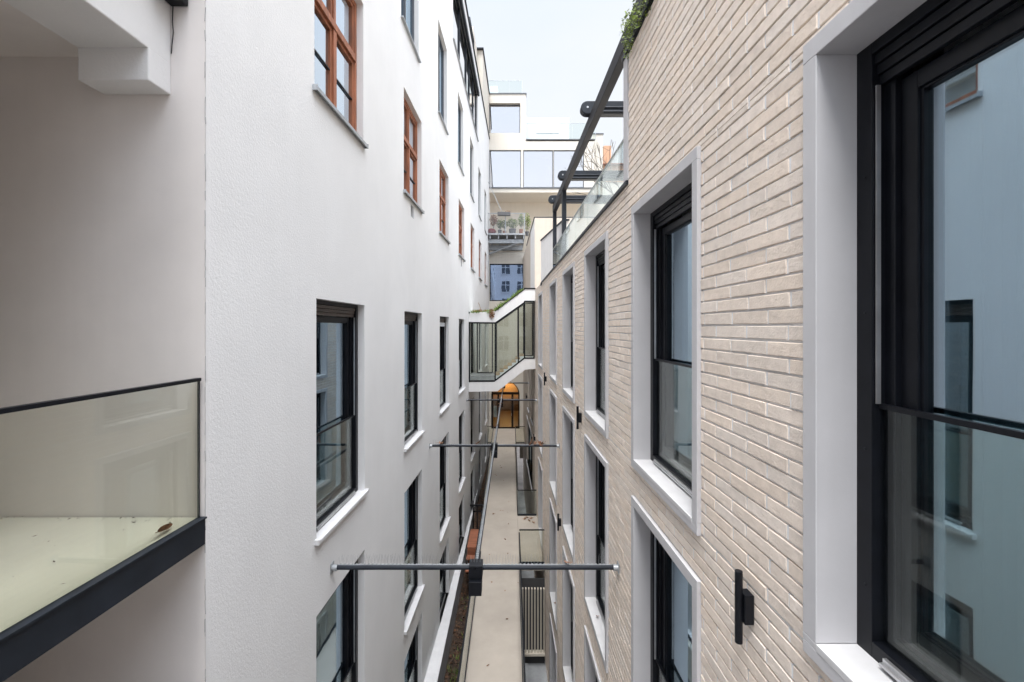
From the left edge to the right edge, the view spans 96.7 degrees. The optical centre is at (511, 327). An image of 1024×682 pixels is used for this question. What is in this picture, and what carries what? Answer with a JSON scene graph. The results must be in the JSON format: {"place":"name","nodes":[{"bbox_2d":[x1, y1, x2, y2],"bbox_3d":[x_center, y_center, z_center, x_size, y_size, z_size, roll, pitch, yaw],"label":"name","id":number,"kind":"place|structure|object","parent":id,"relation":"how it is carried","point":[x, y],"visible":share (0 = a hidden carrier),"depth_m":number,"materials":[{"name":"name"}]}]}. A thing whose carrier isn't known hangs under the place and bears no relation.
{"place":"outdoors","nodes":[
{"label":"outdoors","id":0,"kind":"place"},
{"bbox_2d":[444,457,488,681],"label":"soil","id":1,"kind":"structure","parent":0,"point":[458,620],"depth_m":14.55,"materials":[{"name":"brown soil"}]},
{"bbox_2d":[424,478,479,681],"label":"planter wall","id":2,"kind":"structure","parent":1,"relation":"on","point":[436,669],"depth_m":13.52,"materials":[{"name":"grey concrete"}]},
{"bbox_2d":[447,597,467,681],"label":"ground cover","id":3,"kind":"object","parent":1,"relation":"on","point":[455,658],"visible":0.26,"depth_m":12.56,"materials":[{"name":"green plant"}]},
{"bbox_2d":[465,428,542,681],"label":"path","id":4,"kind":"structure","parent":0,"point":[495,642],"depth_m":14.84,"materials":[{"name":"beige concrete"}]},
{"bbox_2d":[457,521,480,681],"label":"glass railing","id":5,"kind":"object","parent":4,"relation":"on","point":[462,669],"visible":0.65,"depth_m":11.19,"materials":[{"name":"clear glass"}]},
{"bbox_2d":[465,529,478,573],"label":"wooden steps","id":6,"kind":"structure","parent":4,"relation":"on","point":[472,544],"depth_m":16.59,"materials":[{"name":"orange wood"}]},
{"bbox_2d":[470,504,482,528],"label":"metal gate","id":7,"kind":"structure","parent":4,"relation":"on","point":[477,505],"depth_m":18.00,"materials":[{"name":"black metal"}]},
{"bbox_2d":[483,426,493,523],"bbox_3d":[-1.155,7.170,23.750,0.044,1.716,10.700,0,0,0],"label":"glass railing","id":8,"kind":"object","parent":4,"relation":"on","point":[489,463],"visible":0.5,"depth_m":22.20,"materials":[{"name":"black metal"}]},
{"bbox_2d":[515,427,517,514],"bbox_3d":[0.226,7.169,24.175,0.044,1.635,9.850,0,0,0],"label":"glass railing","id":9,"kind":"object","parent":4,"relation":"on","point":[516,471],"visible":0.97,"depth_m":22.49,"materials":[{"name":"clear glass"}]},
{"bbox_2d":[519,532,525,681],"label":"glass railing","id":10,"kind":"object","parent":4,"relation":"on","point":[522,633],"visible":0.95,"depth_m":11.72,"materials":[{"name":"clear glass"}]},
{"bbox_2d":[518,490,535,515],"bbox_3d":[0.635,7.413,19.200,0.790,1.152,0.044,0,0,0],"label":"glass railing","id":11,"kind":"object","parent":4,"relation":"on","point":[526,514],"visible":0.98,"depth_m":19.18,"materials":[{"name":"black metal"}]},
{"bbox_2d":[519,529,543,563],"bbox_3d":[0.680,7.544,15.620,0.860,1.242,0.044,0,0,0],"label":"glass railing","id":12,"kind":"object","parent":4,"relation":"on","point":[531,530],"visible":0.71,"depth_m":15.60,"materials":[{"name":"glass"}]},
{"bbox_2d":[489,93,605,457],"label":"stepped building","id":13,"kind":"structure","parent":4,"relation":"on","point":[528,163],"depth_m":32.60,"materials":[{"name":"white paint"}]},
{"bbox_2d":[489,86,497,92],"bbox_3d":[-1.514,-17.219,34.150,0.971,0.939,1.700,0,0,0],"label":"roof cabinet","id":14,"kind":"object","parent":13,"relation":"on","point":[493,89],"visible":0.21,"depth_m":33.30,"materials":[{"name":"white"}]},
{"bbox_2d":[489,105,519,132],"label":"window","id":15,"kind":"structure","parent":13,"relation":"in","point":[502,118],"depth_m":32.78,"materials":[{"name":"glass"}]},
{"bbox_2d":[488,80,521,80],"bbox_3d":[-0.638,-17.238,32.628,2.724,0.980,0.036,0,0,0],"label":"roof railing","id":16,"kind":"object","parent":13,"relation":"on","point":[504,80],"visible":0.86,"depth_m":32.61,"materials":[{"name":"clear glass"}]},
{"bbox_2d":[489,150,520,186],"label":"window","id":17,"kind":"structure","parent":13,"relation":"in","point":[504,165],"depth_m":32.60,"materials":[{"name":"glass"}]},
{"bbox_2d":[491,384,519,427],"bbox_3d":[-0.455,5.556,32.917,2.060,3.543,0.323,0,0,2],"label":"arched door","id":18,"kind":"structure","parent":13,"relation":"in","point":[496,409],"depth_m":32.80,"materials":[{"name":"black metal"}]},
{"bbox_2d":[490,264,522,300],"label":"window","id":19,"kind":"structure","parent":13,"relation":"in","point":[505,279],"depth_m":34.36,"materials":[{"name":"blue glass"}]},
{"bbox_2d":[523,150,552,186],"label":"window","id":20,"kind":"structure","parent":13,"relation":"in","point":[537,164],"depth_m":32.60,"materials":[{"name":"glass"}]},
{"bbox_2d":[526,123,595,139],"bbox_3d":[3.509,-14.062,32.608,4.977,1.180,0.036,0,0,0],"label":"roof railing","id":21,"kind":"object","parent":13,"relation":"on","point":[562,123],"visible":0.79,"depth_m":32.59,"materials":[{"name":"grey metal"}]},
{"bbox_2d":[553,150,583,186],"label":"window","id":22,"kind":"structure","parent":13,"relation":"in","point":[561,158],"depth_m":32.60,"materials":[{"name":"glass"}]},
{"bbox_2d":[516,447,522,489],"bbox_3d":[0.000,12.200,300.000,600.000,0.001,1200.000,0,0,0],"label":"ground","id":23,"kind":"structure","parent":0,"point":[520,471],"depth_m":39.15,"materials":[{"name":"grey concrete"}]},
{"bbox_2d":[0,0,489,681],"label":"plaster building","id":24,"kind":"structure","parent":23,"relation":"on","point":[244,268],"depth_m":3.81,"materials":[{"name":"white paint"}]},
{"bbox_2d":[1,516,170,583],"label":"floor debris","id":25,"kind":"object","parent":24,"relation":"on","point":[77,518],"visible":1,"depth_m":3.36,"materials":[{"name":"brown plant"}]},
{"bbox_2d":[155,523,172,532],"bbox_3d":[-2.403,1.389,3.136,0.043,0.030,0.217,29,-10,-6],"label":"dry leaf","id":26,"kind":"object","parent":24,"relation":"on","point":[165,527],"visible":1,"depth_m":3.17,"materials":[{"name":"brown plant"}]},
{"bbox_2d":[165,0,187,53],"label":"wall camera","id":27,"kind":"object","parent":24,"relation":"attached to","point":[172,3],"depth_m":3.39,"materials":[{"name":"black metal"}]},
{"bbox_2d":[316,559,357,681],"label":"window","id":28,"kind":"structure","parent":24,"relation":"in","point":[337,621],"depth_m":6.47,"materials":[{"name":"black glass"}]},
{"bbox_2d":[312,0,368,148],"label":"window","id":29,"kind":"structure","parent":24,"relation":"in","point":[335,21],"depth_m":6.20,"materials":[{"name":"brown wood"}]},
{"bbox_2d":[314,300,368,545],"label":"window","id":30,"kind":"structure","parent":24,"relation":"in","point":[337,492],"depth_m":6.28,"materials":[{"name":"black glass"}]},
{"bbox_2d":[404,625,417,681],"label":"window","id":31,"kind":"structure","parent":24,"relation":"in","point":[411,661],"depth_m":10.62,"materials":[{"name":"black metal"}]},
{"bbox_2d":[401,0,420,62],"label":"window","id":32,"kind":"structure","parent":24,"relation":"in","point":[407,6],"depth_m":10.03,"materials":[{"name":"grey glass"}]},
{"bbox_2d":[403,98,424,213],"bbox_3d":[-2.221,-3.777,9.957,0.250,2.145,1.712,0,0,1],"label":"window","id":33,"kind":"structure","parent":24,"relation":"in","point":[410,123],"depth_m":10.20,"materials":[{"name":"brown wood"}]},
{"bbox_2d":[404,475,424,634],"bbox_3d":[-2.254,4.768,10.010,0.307,2.835,1.707,0,0,1],"label":"window","id":34,"kind":"structure","parent":24,"relation":"in","point":[413,592],"depth_m":10.48,"materials":[{"name":"black glass"}]},
{"bbox_2d":[404,312,424,451],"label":"window","id":35,"kind":"structure","parent":24,"relation":"in","point":[411,433],"depth_m":10.48,"materials":[{"name":"black metal"}]},
{"bbox_2d":[440,546,445,613],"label":"window","id":36,"kind":"structure","parent":24,"relation":"in","point":[442,572],"depth_m":14.59,"materials":[{"name":"black glass"}]},
{"bbox_2d":[438,32,448,134],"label":"window","id":37,"kind":"structure","parent":24,"relation":"in","point":[440,48],"depth_m":14.01,"materials":[{"name":"grey glass"}]},
{"bbox_2d":[439,436,450,542],"bbox_3d":[-2.162,4.768,13.930,0.307,2.835,1.707,0,0,1],"label":"window","id":38,"kind":"structure","parent":24,"relation":"in","point":[444,521],"depth_m":14.59,"materials":[{"name":"black metal"}]},
{"bbox_2d":[439,316,450,414],"bbox_3d":[-2.162,1.083,13.930,0.307,2.845,1.707,0,0,1],"label":"window","id":39,"kind":"structure","parent":24,"relation":"in","point":[443,406],"depth_m":14.59,"materials":[{"name":"black metal"}]},
{"bbox_2d":[439,166,450,243],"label":"window","id":40,"kind":"structure","parent":24,"relation":"in","point":[442,203],"depth_m":14.19,"materials":[{"name":"brown wood"}]},
{"bbox_2d":[459,501,461,546],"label":"window","id":41,"kind":"structure","parent":24,"relation":"in","point":[460,507],"depth_m":18.52,"materials":[{"name":"black metal"}]},
{"bbox_2d":[458,102,464,175],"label":"window","id":42,"kind":"structure","parent":24,"relation":"in","point":[459,110],"depth_m":18.22,"materials":[{"name":"grey glass"}]},
{"bbox_2d":[458,205,465,261],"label":"window","id":43,"kind":"structure","parent":24,"relation":"in","point":[460,210],"depth_m":18.48,"materials":[{"name":"brown wood"}]},
{"bbox_2d":[459,413,465,492],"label":"window","id":44,"kind":"structure","parent":24,"relation":"in","point":[461,479],"depth_m":18.54,"materials":[{"name":"black metal"}]},
{"bbox_2d":[459,319,465,394],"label":"window","id":45,"kind":"structure","parent":24,"relation":"in","point":[461,389],"depth_m":18.58,"materials":[{"name":"black metal"}]},
{"bbox_2d":[453,0,478,141],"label":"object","id":46,"kind":"structure","parent":24,"relation":"in","point":[459,38],"depth_m":19.38,"materials":[{"name":"metal"}]},
{"bbox_2d":[469,17,473,42],"bbox_3d":[-2.334,-14.130,23.350,0.815,1.260,3.500,0,0,0],"label":"roof rail","id":47,"kind":"object","parent":24,"relation":"on","point":[471,29],"visible":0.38,"depth_m":22.37,"materials":[{"name":"metal"}]},
{"bbox_2d":[471,323,471,372],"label":"window","id":48,"kind":"structure","parent":24,"relation":"in","point":[471,323],"depth_m":22.48,"materials":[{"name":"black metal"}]},
{"bbox_2d":[471,472,472,503],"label":"window","id":49,"kind":"structure","parent":24,"relation":"in","point":[471,472],"depth_m":22.47,"materials":[{"name":"black metal"}]},
{"bbox_2d":[470,144,474,202],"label":"window","id":50,"kind":"structure","parent":24,"relation":"in","point":[470,144],"depth_m":22.07,"materials":[{"name":"grey glass"}]},
{"bbox_2d":[471,401,475,461],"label":"window","id":51,"kind":"structure","parent":24,"relation":"in","point":[472,452],"depth_m":22.47,"materials":[{"name":"black metal"}]},
{"bbox_2d":[471,228,475,272],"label":"window","id":52,"kind":"structure","parent":24,"relation":"in","point":[471,228],"depth_m":22.38,"materials":[{"name":"brown wood"}]},
{"bbox_2d":[330,382,618,595],"bbox_3d":[-0.460,3.085,17.270,3.591,0.509,23.460,0,0,0],"label":"pipe frame","id":53,"kind":"object","parent":24,"relation":"attached to","point":[476,567],"visible":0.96,"depth_m":5.69,"materials":[{"name":"metal"}]},
{"bbox_2d":[478,173,481,221],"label":"window","id":54,"kind":"structure","parent":24,"relation":"in","point":[478,173],"depth_m":26.05,"materials":[{"name":"grey glass"}]},
{"bbox_2d":[479,392,482,440],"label":"window","id":55,"kind":"structure","parent":24,"relation":"in","point":[480,434],"depth_m":26.38,"materials":[{"name":"black metal"}]},
{"bbox_2d":[479,324,482,371],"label":"window","id":56,"kind":"structure","parent":24,"relation":"in","point":[479,324],"depth_m":26.38,"materials":[{"name":"black metal"}]},
{"bbox_2d":[479,244,482,280],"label":"window","id":57,"kind":"structure","parent":24,"relation":"in","point":[479,244],"depth_m":26.33,"materials":[{"name":"brown wood"}]},
{"bbox_2d":[488,182,524,254],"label":"steel balcony","id":58,"kind":"structure","parent":24,"relation":"attached to","point":[505,241],"depth_m":31.60,"materials":[{"name":"grey metal"}]},
{"bbox_2d":[489,214,497,228],"bbox_3d":[-1.284,-7.198,31.668,0.615,1.403,0.476,0,0,22],"label":"potted plant","id":59,"kind":"object","parent":58,"relation":"on","point":[492,221],"visible":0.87,"depth_m":31.60,"materials":[{"name":"green plant"}]},
{"bbox_2d":[496,219,502,232],"bbox_3d":[-0.857,-7.030,31.644,0.532,1.067,0.473,0,0,0],"label":"potted plant","id":60,"kind":"object","parent":58,"relation":"on","point":[498,225],"visible":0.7,"depth_m":31.59,"materials":[{"name":"green plant"}]},
{"bbox_2d":[498,210,509,215],"bbox_3d":[-0.548,-7.857,31.198,0.885,0.375,0.196,0,0,0],"label":"hanging planter","id":61,"kind":"object","parent":58,"relation":"hanging from","point":[505,213],"visible":1,"depth_m":31.10,"materials":[{"name":"grey plastic"}]},
{"bbox_2d":[507,219,516,232],"bbox_3d":[0.038,-7.075,31.650,0.846,1.157,0.517,0,0,0],"label":"potted plant","id":62,"kind":"object","parent":58,"relation":"on","point":[513,226],"visible":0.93,"depth_m":31.56,"materials":[{"name":"green plant"}]},
{"bbox_2d":[518,214,522,232],"bbox_3d":[0.632,-7.228,31.667,0.480,1.463,0.450,0,0,0],"label":"potted plant","id":63,"kind":"object","parent":58,"relation":"on","point":[520,221],"visible":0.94,"depth_m":31.59,"materials":[{"name":"green plant"}]},
{"bbox_2d":[525,213,530,235],"bbox_3d":[1.082,-7.323,32.188,0.582,1.653,0.558,0,0,0],"label":"potted plant","id":64,"kind":"object","parent":58,"relation":"on","point":[527,226],"visible":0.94,"depth_m":32.13,"materials":[{"name":"green plant"}]},
{"bbox_2d":[603,146,622,194],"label":"orange house","id":65,"kind":"structure","parent":23,"relation":"on","point":[616,166],"depth_m":60.00,"materials":[{"name":"paint"}]},
{"bbox_2d":[518,491,547,681],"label":"well floor","id":66,"kind":"structure","parent":0,"point":[535,672],"depth_m":15.40,"materials":[{"name":"concrete"}]},
{"bbox_2d":[522,578,544,662],"bbox_3d":[0.710,10.050,15.500,0.820,2.900,0.280,0,0,0],"label":"slat screen","id":67,"kind":"object","parent":66,"relation":"on","point":[533,593],"visible":0.86,"depth_m":15.60,"materials":[{"name":"beige metal"}]},
{"bbox_2d":[523,0,1023,681],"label":"brick building","id":68,"kind":"structure","parent":66,"relation":"on","point":[779,324],"depth_m":2.31,"materials":[{"name":"beige brick"}]},
{"bbox_2d":[469,288,535,391],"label":"glazed bridge","id":69,"kind":"structure","parent":68,"relation":"attached to","point":[496,380],"depth_m":20.20,"materials":[{"name":"white paint"}]},
{"bbox_2d":[470,289,522,312],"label":"grass","id":70,"kind":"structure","parent":69,"relation":"on","point":[501,304],"depth_m":20.28,"materials":[{"name":"green plant"}]},
{"bbox_2d":[526,415,532,491],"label":"window","id":71,"kind":"structure","parent":68,"relation":"in","point":[530,435],"depth_m":26.25,"materials":[{"name":"black metal"}]},
{"bbox_2d":[538,457,542,549],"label":"window","id":72,"kind":"structure","parent":68,"relation":"in","point":[540,472],"depth_m":18.25,"materials":[{"name":"white metal"}]},
{"bbox_2d":[538,374,542,457],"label":"window","id":73,"kind":"structure","parent":68,"relation":"in","point":[540,380],"depth_m":18.25,"materials":[{"name":"white metal"}]},
{"bbox_2d":[538,291,542,368],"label":"window","id":74,"kind":"structure","parent":68,"relation":"in","point":[540,296],"depth_m":18.25,"materials":[{"name":"white metal"}]},
{"bbox_2d":[549,613,556,681],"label":"window","id":75,"kind":"structure","parent":68,"relation":"in","point":[552,645],"depth_m":13.81,"materials":[{"name":"white metal"}]},
{"bbox_2d":[549,498,556,630],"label":"window","id":76,"kind":"structure","parent":68,"relation":"in","point":[552,518],"depth_m":13.81,"materials":[{"name":"white metal"}]},
{"bbox_2d":[549,389,556,504],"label":"window","id":77,"kind":"structure","parent":68,"relation":"in","point":[552,397],"depth_m":13.81,"materials":[{"name":"white metal"}]},
{"bbox_2d":[549,278,557,384],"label":"window","id":78,"kind":"structure","parent":68,"relation":"in","point":[553,298],"depth_m":13.81,"materials":[{"name":"white metal"}]},
{"bbox_2d":[557,513,560,530],"bbox_3d":[1.177,4.850,11.350,0.092,0.420,0.080,0,0,0],"label":"wall lamp","id":79,"kind":"object","parent":68,"relation":"attached to","point":[558,521],"visible":1,"depth_m":11.33,"materials":[{"name":"black metal"}]},
{"bbox_2d":[562,546,574,681],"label":"window","id":80,"kind":"structure","parent":68,"relation":"in","point":[568,587],"depth_m":10.78,"materials":[{"name":"white metal"}]},
{"bbox_2d":[562,405,574,563],"bbox_3d":[1.382,3.305,10.015,0.327,2.894,1.721,0,0,-1],"label":"window","id":81,"kind":"structure","parent":68,"relation":"in","point":[568,421],"depth_m":10.78,"materials":[{"name":"white paint"}]},
{"bbox_2d":[562,262,575,403],"bbox_3d":[1.382,0.098,10.015,0.327,2.859,1.721,0,0,-1],"label":"window","id":82,"kind":"structure","parent":68,"relation":"in","point":[568,275],"depth_m":10.78,"materials":[{"name":"white metal"}]},
{"bbox_2d":[576,406,581,428],"bbox_3d":[1.235,1.660,8.400,0.092,0.420,0.080,0,0,0],"label":"wall lamp","id":83,"kind":"object","parent":68,"relation":"attached to","point":[578,417],"visible":1,"depth_m":8.38,"materials":[{"name":"black metal"}]},
{"bbox_2d":[553,139,622,266],"bbox_3d":[1.340,-2.046,9.650,0.055,0.681,8.382,0,0,-1],"label":"glass balustrade","id":84,"kind":"object","parent":68,"relation":"on","point":[556,253],"visible":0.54,"depth_m":9.70,"materials":[{"name":"glass"}]},
{"bbox_2d":[584,625,600,681],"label":"window","id":85,"kind":"structure","parent":68,"relation":"in","point":[591,673],"depth_m":7.87,"materials":[{"name":"white metal"}]},
{"bbox_2d":[566,141,620,194],"bbox_3d":[8.963,-7.514,28.142,10.971,12.228,7.965,0,0,21],"label":"bare tree","id":86,"kind":"object","parent":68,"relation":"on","point":[605,187],"visible":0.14,"depth_m":26.97,"materials":[{"name":"brown plant"}]},
{"bbox_2d":[584,434,608,672],"bbox_3d":[1.446,3.305,7.110,0.339,2.894,1.721,0,0,-1],"label":"window","id":87,"kind":"structure","parent":68,"relation":"in","point":[596,467],"depth_m":7.78,"materials":[{"name":"white metal"}]},
{"bbox_2d":[584,231,608,438],"bbox_3d":[1.446,0.098,7.110,0.339,2.859,1.721,0,0,-1],"label":"window","id":88,"kind":"structure","parent":68,"relation":"in","point":[596,257],"depth_m":7.78,"materials":[{"name":"white paint"}]},
{"bbox_2d":[548,0,645,255],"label":"pergola","id":89,"kind":"object","parent":68,"relation":"on","point":[601,105],"visible":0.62,"depth_m":9.39,"materials":[{"name":"metal"}]},
{"bbox_2d":[620,0,651,58],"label":"roof shrub","id":90,"kind":"object","parent":68,"relation":"on","point":[633,17],"visible":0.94,"depth_m":4.89,"materials":[{"name":"green plant"}]},
{"bbox_2d":[631,495,701,681],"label":"window","id":91,"kind":"structure","parent":68,"relation":"in","point":[666,592],"depth_m":4.78,"materials":[{"name":"white metal"}]},
{"bbox_2d":[631,146,702,535],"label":"window","id":92,"kind":"structure","parent":68,"relation":"in","point":[666,232],"depth_m":4.54,"materials":[{"name":"white metal"}]},
{"bbox_2d":[735,569,753,644],"bbox_3d":[1.350,1.630,2.660,0.092,0.420,0.080,0,0,0],"label":"wall lamp","id":93,"kind":"object","parent":68,"relation":"attached to","point":[744,605],"visible":1,"depth_m":2.64,"materials":[{"name":"black metal"}]},
{"bbox_2d":[803,0,1023,681],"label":"window","id":94,"kind":"structure","parent":68,"relation":"in","point":[913,110],"depth_m":1.93,"materials":[{"name":"white metal"}]},
{"bbox_2d":[466,0,635,162],"label":"sky","id":95,"kind":"structure","parent":0,"point":[562,52],"materials":[{"name":"white"}]}
]}

